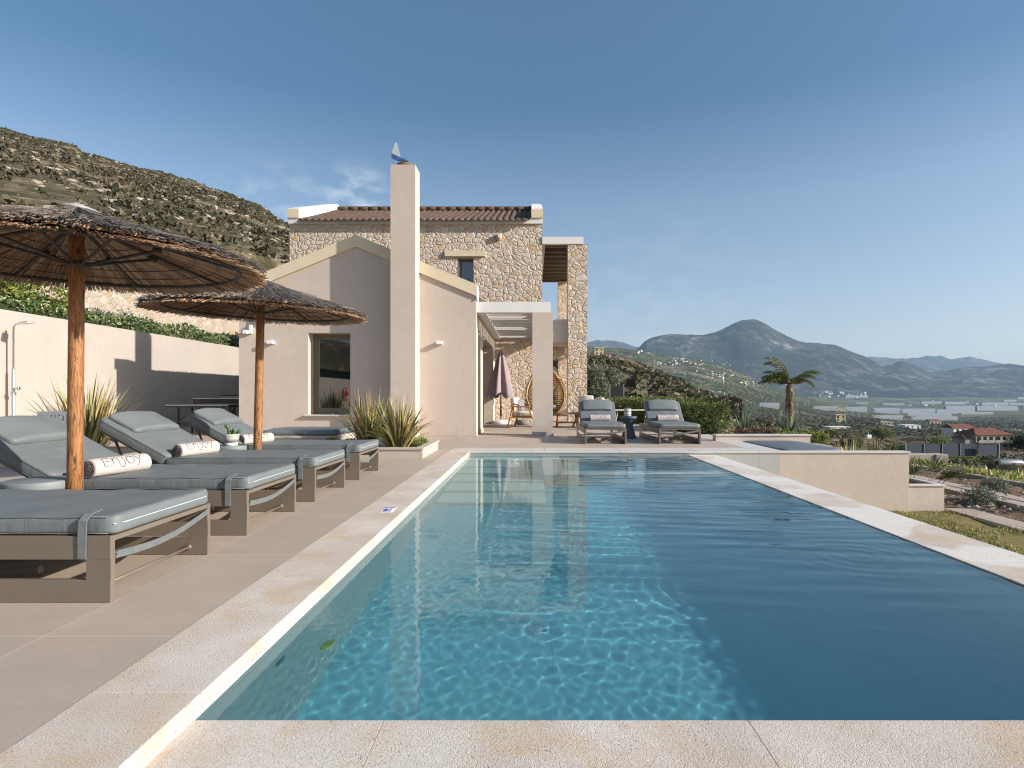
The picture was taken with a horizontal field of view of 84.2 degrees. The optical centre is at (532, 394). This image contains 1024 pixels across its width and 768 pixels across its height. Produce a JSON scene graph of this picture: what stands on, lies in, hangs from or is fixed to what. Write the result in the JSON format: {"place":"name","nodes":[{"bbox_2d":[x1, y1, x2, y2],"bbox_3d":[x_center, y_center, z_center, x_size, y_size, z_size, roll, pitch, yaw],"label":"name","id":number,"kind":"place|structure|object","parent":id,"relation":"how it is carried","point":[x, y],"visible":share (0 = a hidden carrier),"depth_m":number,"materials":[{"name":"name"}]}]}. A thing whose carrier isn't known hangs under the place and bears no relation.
{"place":"outdoors","nodes":[
{"label":"outdoors","id":0,"kind":"place"},
{"bbox_2d":[37,411,66,423],"bbox_3d":[-5.713,0.550,6.676,0.400,0.700,0.350,0,0,-15],"label":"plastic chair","id":1,"kind":"object","parent":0,"point":[53,413],"visible":0.18,"depth_m":6.83,"materials":[{"name":"white plastic"}]},
{"bbox_2d":[0,422,487,753],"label":"deck","id":2,"kind":"structure","parent":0,"point":[56,658],"depth_m":2.44,"materials":[{"name":"tile"}]},
{"bbox_2d":[10,321,34,415],"bbox_3d":[-9.405,-0.218,10.404,0.670,2.237,0.180,0,0,23],"label":"outdoor shower","id":3,"kind":"object","parent":2,"relation":"on","point":[13,392],"visible":0.84,"depth_m":10.47,"materials":[{"name":"silver metal"}]},
{"bbox_2d":[0,476,65,489],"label":"side table","id":4,"kind":"object","parent":2,"relation":"on","point":[44,483],"visible":0.29,"depth_m":3.33,"materials":[{"name":"white plastic"}]},
{"bbox_2d":[0,444,138,467],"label":"wall planter","id":5,"kind":"object","parent":2,"relation":"on","point":[125,450],"visible":0.06,"depth_m":8.13,"materials":[{"name":"stone"}]},
{"bbox_2d":[25,374,148,447],"bbox_3d":[-6.164,0.242,7.737,1.649,1.161,1.556,0,0,0],"label":"flax plant","id":6,"kind":"object","parent":5,"relation":"on","point":[93,416],"visible":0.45,"depth_m":7.70,"materials":[{"name":"green plant"}]},
{"bbox_2d":[0,488,209,601],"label":"sun lounger","id":7,"kind":"object","parent":2,"relation":"on","point":[94,529],"visible":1,"depth_m":2.52,"materials":[{"name":"grey fabric"}]},
{"bbox_2d":[0,203,267,489],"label":"reed parasol","id":8,"kind":"object","parent":2,"relation":"on","point":[77,249],"visible":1,"depth_m":3.44,"materials":[{"name":"brown wicker"}]},
{"bbox_2d":[0,415,295,534],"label":"sun lounger","id":9,"kind":"object","parent":2,"relation":"on","point":[33,446],"visible":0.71,"depth_m":3.74,"materials":[{"name":"grey fabric"}]},
{"bbox_2d":[84,453,151,476],"bbox_3d":[-2.799,0.472,3.830,0.127,0.115,0.410,0,0,14],"label":"rolled towel","id":10,"kind":"object","parent":9,"relation":"on","point":[95,467],"visible":1,"depth_m":3.76,"materials":[{"name":"white fabric"}]},
{"bbox_2d":[165,398,238,432],"bbox_3d":[-7.710,0.492,14.249,1.660,0.815,2.502,0,0,0],"label":"table tennis","id":11,"kind":"object","parent":2,"relation":"on","point":[222,403],"visible":0.49,"depth_m":13.38,"materials":[{"name":"black"}]},
{"bbox_2d":[97,411,344,501],"bbox_3d":[-2.785,0.550,5.146,1.947,0.814,0.771,0,0,0],"label":"sun lounger","id":12,"kind":"object","parent":2,"relation":"on","point":[156,437],"visible":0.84,"depth_m":4.86,"materials":[{"name":"grey fabric"}]},
{"bbox_2d":[172,441,219,456],"bbox_3d":[-2.959,0.474,5.000,0.123,0.111,0.390,0,0,18],"label":"rolled towel","id":13,"kind":"object","parent":12,"relation":"on","point":[190,449],"visible":1,"depth_m":4.93,"materials":[{"name":"white fabric"}]},
{"bbox_2d":[220,444,248,449],"bbox_3d":[-3.060,0.706,5.750,0.330,0.388,0.330,0,0,0],"label":"side table","id":14,"kind":"object","parent":2,"relation":"on","point":[240,446],"visible":0.2,"depth_m":5.66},
{"bbox_2d":[223,424,240,445],"bbox_3d":[-3.040,0.402,5.720,0.148,0.219,0.148,0,0,34],"label":"cactus pot","id":15,"kind":"object","parent":14,"relation":"on","point":[231,438],"visible":1,"depth_m":5.68,"materials":[{"name":"white ceramic"}]},
{"bbox_2d":[133,279,369,449],"bbox_3d":[-2.775,-0.148,5.751,2.141,2.097,2.137,1,0,0],"label":"reed parasol","id":16,"kind":"object","parent":2,"relation":"on","point":[273,302],"visible":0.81,"depth_m":5.71,"materials":[{"name":"wicker"}]},
{"bbox_2d":[184,408,378,479],"bbox_3d":[-2.785,0.550,6.357,1.947,0.814,0.771,0,0,0],"label":"sun lounger","id":17,"kind":"object","parent":2,"relation":"on","point":[210,422],"visible":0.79,"depth_m":6.07,"materials":[{"name":"grey fabric"}]},
{"bbox_2d":[239,433,273,443],"bbox_3d":[-3.019,0.476,6.199,0.116,0.105,0.390,0,0,24],"label":"rolled towel","id":18,"kind":"object","parent":17,"relation":"on","point":[248,438],"visible":0.76,"depth_m":6.09,"materials":[{"name":"white fabric"}]},
{"bbox_2d":[263,426,356,439],"bbox_3d":[-3.725,0.725,9.580,1.260,0.350,1.160,0,0,0],"label":"sun lounger","id":19,"kind":"object","parent":2,"relation":"on","point":[303,433],"visible":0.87,"depth_m":9.05,"materials":[{"name":"fabric"}]},
{"bbox_2d":[360,440,438,458],"bbox_3d":[-2.425,0.823,8.635,1.790,0.155,1.370,0,0,0],"label":"planter box","id":20,"kind":"object","parent":2,"relation":"on","point":[429,447],"visible":0.4,"depth_m":7.97,"materials":[{"name":"stone"}]},
{"bbox_2d":[325,388,399,439],"bbox_3d":[-2.512,0.329,8.800,1.351,0.948,1.242,0,0,-26],"label":"flax plant","id":21,"kind":"object","parent":20,"relation":"on","point":[361,426],"visible":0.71,"depth_m":8.69,"materials":[{"name":"green plant"}]},
{"bbox_2d":[358,395,433,446],"bbox_3d":[-1.961,0.369,8.414,1.149,0.868,1.311,0,0,0],"label":"flax plant","id":22,"kind":"object","parent":20,"relation":"on","point":[400,431],"visible":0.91,"depth_m":8.22,"materials":[{"name":"green plant"}]},
{"bbox_2d":[409,436,427,446],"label":"ground cover","id":23,"kind":"object","parent":20,"relation":"on","point":[420,441],"visible":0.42,"depth_m":8.74,"materials":[{"name":"green plant"}]},
{"bbox_2d":[287,204,586,421],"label":"stone house","id":24,"kind":"structure","parent":2,"relation":"on","point":[502,254],"depth_m":18.40,"materials":[{"name":"beige stone"}]},
{"bbox_2d":[460,260,473,282],"bbox_3d":[-2.150,-3.930,18.700,0.480,1.060,0.040,0,0,0],"label":"window","id":25,"kind":"structure","parent":24,"relation":"in","point":[466,266],"depth_m":18.69,"materials":[{"name":"blue glass"}]},
{"bbox_2d":[138,454,469,767],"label":"pool wall face","id":26,"kind":"object","parent":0,"point":[203,708],"visible":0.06,"depth_m":2.09},
{"bbox_2d":[0,448,472,767],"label":"pool coping","id":27,"kind":"object","parent":26,"relation":"on","point":[137,714],"visible":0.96,"depth_m":1.92,"materials":[{"name":"stone"}]},
{"bbox_2d":[239,165,500,437],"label":"gabled house","id":28,"kind":"structure","parent":0,"point":[423,335],"depth_m":12.25,"materials":[{"name":"beige paint"}]},
{"bbox_2d":[313,334,349,413],"bbox_3d":[-4.398,-0.455,12.585,0.916,1.770,0.070,0,0,0],"label":"window","id":29,"kind":"structure","parent":28,"relation":"in","point":[331,352],"depth_m":12.58,"materials":[{"name":"black glass"}]},
{"bbox_2d":[391,142,411,164],"bbox_3d":[-2.739,-5.046,11.870,0.423,0.491,0.090,0,0,0],"label":"boat ornament","id":30,"kind":"object","parent":28,"relation":"on","point":[395,154],"visible":1,"depth_m":11.84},
{"bbox_2d":[0,129,1023,471],"bbox_3d":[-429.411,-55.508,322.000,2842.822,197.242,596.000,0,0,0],"label":"hillside","id":31,"kind":"structure","parent":0,"point":[32,193],"depth_m":66.58,"materials":[{"name":"green plant"}]},
{"bbox_2d":[0,309,238,426],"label":"garden wall","id":32,"kind":"structure","parent":31,"relation":"on","point":[163,370],"depth_m":13.37,"materials":[{"name":"paint"}]},
{"bbox_2d":[15,282,238,335],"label":"terrace wall","id":33,"kind":"structure","parent":31,"relation":"on","point":[105,300],"depth_m":31.54,"materials":[{"name":"stone"}]},
{"bbox_2d":[0,127,289,263],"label":"scrub","id":34,"kind":"object","parent":31,"relation":"on","point":[220,224],"visible":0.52,"depth_m":80.35,"materials":[{"name":"green plant"}]},
{"bbox_2d":[1,129,289,263],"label":"rocks","id":35,"kind":"object","parent":31,"relation":"on","point":[110,208],"visible":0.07,"depth_m":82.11,"materials":[{"name":"grey stone"}]},
{"bbox_2d":[587,364,623,398],"bbox_3d":[3.634,0.021,31.451,2.358,3.581,2.618,0,0,33],"label":"olive tree","id":36,"kind":"object","parent":31,"relation":"on","point":[599,379],"visible":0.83,"depth_m":30.94,"materials":[{"name":"green plant"}]},
{"bbox_2d":[609,384,623,399],"bbox_3d":[4.260,0.375,28.600,0.760,1.850,0.060,0,0,0],"label":"dark fence","id":37,"kind":"object","parent":31,"relation":"on","point":[616,391],"visible":0.36,"depth_m":28.58,"materials":[{"name":"black metal"}]},
{"bbox_2d":[553,352,770,431],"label":"scrub","id":38,"kind":"object","parent":31,"relation":"on","point":[633,383],"visible":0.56,"depth_m":96.66,"materials":[{"name":"green plant"}]},
{"bbox_2d":[847,435,864,446],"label":"tree","id":39,"kind":"object","parent":31,"relation":"on","point":[860,440],"visible":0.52,"depth_m":89.54,"materials":[{"name":"green plant"}]},
{"bbox_2d":[701,391,1023,472],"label":"scrub","id":40,"kind":"object","parent":31,"relation":"on","point":[988,462],"visible":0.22,"depth_m":129.30,"materials":[{"name":"green plant"}]},
{"bbox_2d":[869,426,896,441],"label":"tree","id":41,"kind":"object","parent":31,"relation":"on","point":[882,433],"visible":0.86,"depth_m":257.92,"materials":[{"name":"green plant"}]},
{"bbox_2d":[909,453,947,464],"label":"low wall","id":42,"kind":"structure","parent":31,"relation":"on","point":[931,456],"depth_m":40.00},
{"bbox_2d":[926,433,956,457],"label":"tree","id":43,"kind":"object","parent":31,"relation":"on","point":[941,440],"visible":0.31,"depth_m":118.98,"materials":[{"name":"green plant"}]},
{"bbox_2d":[905,442,999,455],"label":"wire fence","id":44,"kind":"object","parent":31,"relation":"on","point":[960,449],"visible":0.82,"depth_m":61.98,"materials":[{"name":"grey metal"}]},
{"bbox_2d":[941,424,974,437],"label":"villa","id":45,"kind":"object","parent":31,"relation":"on","point":[949,428],"visible":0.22,"depth_m":301.77,"materials":[{"name":"white tile"}]},
{"bbox_2d":[950,428,1018,449],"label":"villa","id":46,"kind":"object","parent":31,"relation":"on","point":[976,436],"visible":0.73,"depth_m":193.13,"materials":[{"name":"stone"}]},
{"bbox_2d":[1006,435,1023,448],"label":"tree","id":47,"kind":"object","parent":31,"relation":"on","point":[1019,439],"visible":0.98,"depth_m":190.82,"materials":[{"name":"green plant"}]},
{"bbox_2d":[0,0,1023,364],"label":"sky","id":48,"kind":"structure","parent":0,"point":[846,174],"materials":[{"name":"blue"}]},
{"bbox_2d":[196,455,1023,721],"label":"water","id":49,"kind":"structure","parent":0,"point":[578,587],"depth_m":2.47,"materials":[{"name":"blue liquid"}]},
{"bbox_2d":[454,416,832,447],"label":"patio","id":50,"kind":"structure","parent":0,"point":[510,436],"depth_m":11.17,"materials":[{"name":"tile"}]},
{"bbox_2d":[488,350,513,423],"bbox_3d":[-0.970,-0.240,17.450,0.803,2.280,0.781,0,0,0],"label":"folded parasol","id":51,"kind":"object","parent":50,"relation":"on","point":[500,384],"visible":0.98,"depth_m":17.33,"materials":[{"name":"pink fabric"}]},
{"bbox_2d":[477,302,553,435],"bbox_3d":[-0.378,-0.565,15.325,1.680,2.930,5.973,0,0,0],"label":"pergola","id":52,"kind":"object","parent":50,"relation":"on","point":[533,321],"visible":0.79,"depth_m":12.35,"materials":[{"name":"beige paint"}]},
{"bbox_2d":[523,368,566,414],"bbox_3d":[0.360,-0.595,16.184,1.231,2.413,0.736,0,0,0],"label":"hanging egg chair","id":53,"kind":"object","parent":52,"relation":"hanging from","point":[559,384],"visible":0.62,"depth_m":16.10,"materials":[{"name":"wicker"}]},
{"bbox_2d":[506,397,531,427],"bbox_3d":[-0.201,0.490,15.747,0.846,0.839,1.060,0,0,10],"label":"rope armchair","id":54,"kind":"object","parent":50,"relation":"on","point":[515,412],"visible":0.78,"depth_m":15.32,"materials":[{"name":"brown wood"}]},
{"bbox_2d":[556,412,578,426],"bbox_3d":[0.980,0.702,15.900,0.640,0.403,0.560,0,0,0],"label":"coffee table","id":55,"kind":"object","parent":50,"relation":"on","point":[558,415],"visible":0.67,"depth_m":15.66,"materials":[{"name":"brown wood"}]},
{"bbox_2d":[577,399,626,443],"bbox_3d":[1.337,0.525,11.306,0.771,0.864,1.947,0,0,0],"label":"sun lounger","id":56,"kind":"object","parent":50,"relation":"on","point":[588,408],"visible":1,"depth_m":11.45,"materials":[{"name":"grey fabric"}]},
{"bbox_2d":[589,415,609,420],"bbox_3d":[1.360,0.466,11.398,0.410,0.126,0.139,0,0,0],"label":"rolled towel","id":57,"kind":"object","parent":56,"relation":"on","point":[599,417],"visible":0.97,"depth_m":11.34,"materials":[{"name":"white fabric"}]},
{"bbox_2d":[620,416,636,438],"bbox_3d":[2.000,0.672,11.750,0.350,0.455,0.350,0,0,0],"label":"side table","id":58,"kind":"object","parent":50,"relation":"on","point":[628,421],"visible":0.98,"depth_m":11.65,"materials":[{"name":"ceramic"}]},
{"bbox_2d":[639,399,700,443],"bbox_3d":[2.696,0.525,11.306,0.771,0.864,1.947,0,0,0],"label":"sun lounger","id":59,"kind":"object","parent":50,"relation":"on","point":[654,408],"visible":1,"depth_m":11.35,"materials":[{"name":"grey fabric"}]},
{"bbox_2d":[656,415,678,420],"bbox_3d":[2.720,0.466,11.398,0.430,0.126,0.139,0,0,-2],"label":"rolled towel","id":60,"kind":"object","parent":59,"relation":"on","point":[667,417],"visible":0.97,"depth_m":11.34,"materials":[{"name":"white fabric"}]},
{"bbox_2d":[470,434,908,452],"bbox_3d":[2.496,0.915,10.943,6.986,0.030,3.915,0,0,0],"label":"coping","id":61,"kind":"object","parent":50,"relation":"on","point":[749,448],"visible":0.99,"depth_m":9.15,"materials":[{"name":"stone"}]},
{"bbox_2d":[743,440,839,449],"bbox_3d":[4.580,0.913,10.150,1.091,0.094,1.802,0,0,0],"label":"spa cover","id":62,"kind":"object","parent":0,"point":[785,445],"visible":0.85,"depth_m":9.80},
{"bbox_2d":[587,319,1023,397],"bbox_3d":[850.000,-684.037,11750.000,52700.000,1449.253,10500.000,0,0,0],"label":"mountains","id":63,"kind":"structure","parent":0,"point":[746,347],"depth_m":7939.70,"materials":[{"name":"stone"}]},
{"bbox_2d":[587,346,1023,432],"bbox_3d":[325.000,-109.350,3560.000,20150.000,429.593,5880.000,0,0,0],"label":"valley","id":64,"kind":"structure","parent":0,"point":[841,402],"depth_m":2856.86,"materials":[{"name":"green plant"}]},
{"bbox_2d":[587,346,816,423],"bbox_3d":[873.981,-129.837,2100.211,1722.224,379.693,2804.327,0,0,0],"label":"trees","id":65,"kind":"object","parent":64,"relation":"on","point":[766,393],"visible":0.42,"depth_m":2273.45,"materials":[{"name":"green plant"}]},
{"bbox_2d":[736,381,1023,435],"bbox_3d":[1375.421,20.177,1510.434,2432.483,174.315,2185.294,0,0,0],"label":"trees","id":66,"kind":"object","parent":64,"relation":"on","point":[998,425],"visible":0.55,"depth_m":1157.59,"materials":[{"name":"green plant"}]},
{"bbox_2d":[873,408,899,413],"bbox_3d":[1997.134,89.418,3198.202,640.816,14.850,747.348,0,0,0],"label":"greenhouse","id":67,"kind":"object","parent":64,"relation":"on","point":[889,410],"visible":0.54,"depth_m":3048.19,"materials":[{"name":"white plastic"}]},
{"bbox_2d":[872,415,902,419],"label":"greenhouse","id":68,"kind":"object","parent":64,"relation":"on","point":[896,417],"visible":0.46,"depth_m":2069.11,"materials":[{"name":"white plastic"}]},
{"bbox_2d":[900,409,935,412],"bbox_3d":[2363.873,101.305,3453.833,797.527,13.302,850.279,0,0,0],"label":"greenhouse","id":69,"kind":"object","parent":64,"relation":"on","point":[918,410],"visible":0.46,"depth_m":3427.96,"materials":[{"name":"white plastic"}]},
{"bbox_2d":[908,413,951,415],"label":"greenhouse","id":70,"kind":"object","parent":64,"relation":"on","point":[929,414],"visible":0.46,"depth_m":2840.89,"materials":[{"name":"white plastic"}]},
{"bbox_2d":[911,416,957,420],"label":"greenhouse","id":71,"kind":"object","parent":64,"relation":"on","point":[944,418],"visible":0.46,"depth_m":2394.43,"materials":[{"name":"white plastic"}]},
{"bbox_2d":[937,409,974,413],"bbox_3d":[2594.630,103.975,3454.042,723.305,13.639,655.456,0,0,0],"label":"greenhouse","id":72,"kind":"object","parent":64,"relation":"on","point":[956,411],"visible":0.77,"depth_m":3356.00,"materials":[{"name":"white plastic"}]},
{"bbox_2d":[977,406,1017,410],"bbox_3d":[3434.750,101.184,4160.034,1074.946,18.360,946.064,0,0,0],"label":"greenhouse","id":73,"kind":"object","parent":64,"relation":"on","point":[997,408],"visible":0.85,"depth_m":3997.99,"materials":[{"name":"white plastic"}]},
{"bbox_2d":[719,428,1023,521],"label":"garden soil","id":74,"kind":"structure","parent":0,"point":[1014,514],"depth_m":9.98,"materials":[{"name":"brown soil"}]},
{"bbox_2d":[909,475,1023,501],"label":"slab path","id":75,"kind":"structure","parent":74,"relation":"on","point":[999,494],"depth_m":11.20,"materials":[{"name":"tile"}]},
{"bbox_2d":[955,483,1010,505],"bbox_3d":[7.762,1.712,9.747,0.807,0.432,0.600,0,0,-29],"label":"bush","id":76,"kind":"object","parent":74,"relation":"on","point":[979,496],"visible":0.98,"depth_m":9.64,"materials":[{"name":"green plant"}]},
{"bbox_2d":[944,485,1023,511],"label":"slab path","id":77,"kind":"structure","parent":74,"relation":"on","point":[1016,505],"depth_m":9.70,"materials":[{"name":"tile"}]},
{"bbox_2d":[978,477,1014,492],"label":"bush","id":78,"kind":"object","parent":74,"relation":"on","point":[995,483],"visible":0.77,"depth_m":10.98,"materials":[{"name":"green plant"}]},
{"bbox_2d":[722,420,1023,481],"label":"field","id":79,"kind":"structure","parent":0,"point":[1020,480],"depth_m":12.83,"materials":[{"name":"green plant"}]},
{"bbox_2d":[909,464,1023,486],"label":"hedge","id":80,"kind":"object","parent":79,"relation":"on","point":[980,477],"visible":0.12,"depth_m":12.60,"materials":[{"name":"green plant"}]},
{"bbox_2d":[995,459,1023,471],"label":"solar water heater","id":81,"kind":"object","parent":79,"relation":"on","point":[1017,464],"visible":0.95,"depth_m":23.82,"materials":[{"name":"metal"}]},
{"bbox_2d":[888,509,1023,554],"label":"lawn","id":82,"kind":"structure","parent":0,"point":[1016,540],"depth_m":7.97,"materials":[{"name":"green plant"}]},
{"bbox_2d":[780,451,910,511],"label":"retaining wall","id":83,"kind":"structure","parent":82,"relation":"on","point":[879,480],"depth_m":9.00,"materials":[{"name":"beige paint"}]},
{"bbox_2d":[913,469,1023,519],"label":"gravel","id":84,"kind":"structure","parent":0,"point":[990,507],"depth_m":9.52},
{"bbox_2d":[944,508,1023,531],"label":"garden path","id":85,"kind":"structure","parent":0,"point":[993,519],"depth_m":8.35,"materials":[{"name":"tile"}]},
{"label":"garden ground","id":86,"kind":"structure","parent":0,"visible":0},
{"bbox_2d":[608,395,733,434],"bbox_3d":[3.749,0.556,17.282,1.231,1.113,7.698,0,0,-8],"label":"hedge","id":87,"kind":"object","parent":86,"relation":"on","point":[705,415],"visible":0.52,"depth_m":13.90,"materials":[{"name":"green plant"}]},
{"bbox_2d":[728,409,757,433],"bbox_3d":[4.918,0.638,13.141,0.768,0.746,0.674,0,0,29],"label":"agave","id":88,"kind":"object","parent":86,"relation":"on","point":[746,418],"visible":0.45,"depth_m":13.17,"materials":[{"name":"green plant"}]},
{"bbox_2d":[731,424,779,433],"bbox_3d":[4.943,0.897,12.477,0.982,0.527,0.842,0,0,0],"label":"flowering border","id":89,"kind":"object","parent":86,"relation":"on","point":[740,430],"visible":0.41,"depth_m":12.40,"materials":[{"name":"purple plant"}]},
{"bbox_2d":[712,434,811,442],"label":"spa wall","id":90,"kind":"structure","parent":86,"relation":"on","point":[805,438],"depth_m":11.10,"materials":[{"name":"beige paint"}]},
{"bbox_2d":[770,408,802,432],"bbox_3d":[5.978,0.626,13.365,0.685,0.766,0.701,0,0,0],"label":"agave","id":91,"kind":"object","parent":86,"relation":"on","point":[790,425],"visible":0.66,"depth_m":13.31,"materials":[{"name":"green plant"}]},
{"bbox_2d":[757,357,822,419],"bbox_3d":[6.337,0.151,14.050,1.412,2.197,1.216,0,0,-41],"label":"palm tree","id":92,"kind":"object","parent":86,"relation":"on","point":[777,377],"visible":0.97,"depth_m":13.94,"materials":[{"name":"green plant"}]},
{"bbox_2d":[769,428,831,444],"bbox_3d":[5.735,0.932,12.197,1.232,0.441,0.712,0,0,0],"label":"flowering border","id":93,"kind":"object","parent":86,"relation":"on","point":[818,436],"visible":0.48,"depth_m":12.02,"materials":[{"name":"green plant"}]},
{"bbox_2d":[836,436,869,449],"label":"yucca","id":94,"kind":"object","parent":86,"relation":"on","point":[854,447],"visible":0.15,"depth_m":9.91,"materials":[{"name":"green plant"}]},
{"bbox_2d":[856,436,896,449],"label":"yucca","id":95,"kind":"object","parent":86,"relation":"on","point":[875,448],"visible":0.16,"depth_m":10.54,"materials":[{"name":"green plant"}]},
{"bbox_2d":[909,477,945,511],"bbox_3d":[6.295,1.715,9.440,0.590,0.570,0.860,0,0,0],"label":"garden planter","id":96,"kind":"object","parent":86,"relation":"on","point":[924,495],"visible":0.48,"depth_m":9.03,"materials":[{"name":"beige paint"}]},
{"bbox_2d":[909,456,967,495],"bbox_3d":[6.820,1.424,10.245,1.463,0.840,1.762,0,0,-24],"label":"fan palm","id":97,"kind":"object","parent":86,"relation":"on","point":[953,472],"visible":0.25,"depth_m":10.16,"materials":[{"name":"green plant"}]},
{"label":"pool basin","id":98,"kind":"structure","parent":0,"visible":0},
{"bbox_2d":[470,453,779,475],"bbox_3d":[1.471,1.415,9.025,4.938,0.969,0.050,0,0,0],"label":"waterline tiling","id":99,"kind":"object","parent":98,"relation":"attached to","point":[769,462],"visible":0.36,"depth_m":9.00,"materials":[{"name":"tile"}]},
{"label":"overflow wall","id":100,"kind":"structure","parent":98,"relation":"attached to","visible":0},
{"bbox_2d":[144,720,1023,767],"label":"coping","id":101,"kind":"object","parent":100,"relation":"on","point":[597,744],"visible":1,"depth_m":1.55,"materials":[{"name":"stone"}]},
{"bbox_2d":[689,455,1023,585],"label":"overflow coping","id":102,"kind":"object","parent":100,"relation":"on","point":[999,561],"visible":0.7,"depth_m":4.14,"materials":[{"name":"stone"}]},
{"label":"upper terrace","id":103,"kind":"structure","parent":0,"visible":0},
{"bbox_2d":[0,278,67,315],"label":"bush","id":104,"kind":"object","parent":103,"relation":"on","point":[10,288],"visible":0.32,"depth_m":12.07,"materials":[{"name":"green plant"}]},
{"bbox_2d":[89,307,141,318],"bbox_3d":[-13.256,-2.078,16.908,2.297,1.311,3.074,0,0,-11],"label":"bush","id":105,"kind":"object","parent":103,"relation":"on","point":[97,310],"visible":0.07,"depth_m":17.24,"materials":[{"name":"green plant"}]},
{"bbox_2d":[0,293,238,346],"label":"hedge","id":106,"kind":"object","parent":103,"relation":"on","point":[132,322],"visible":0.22,"depth_m":14.52,"materials":[{"name":"green plant"}]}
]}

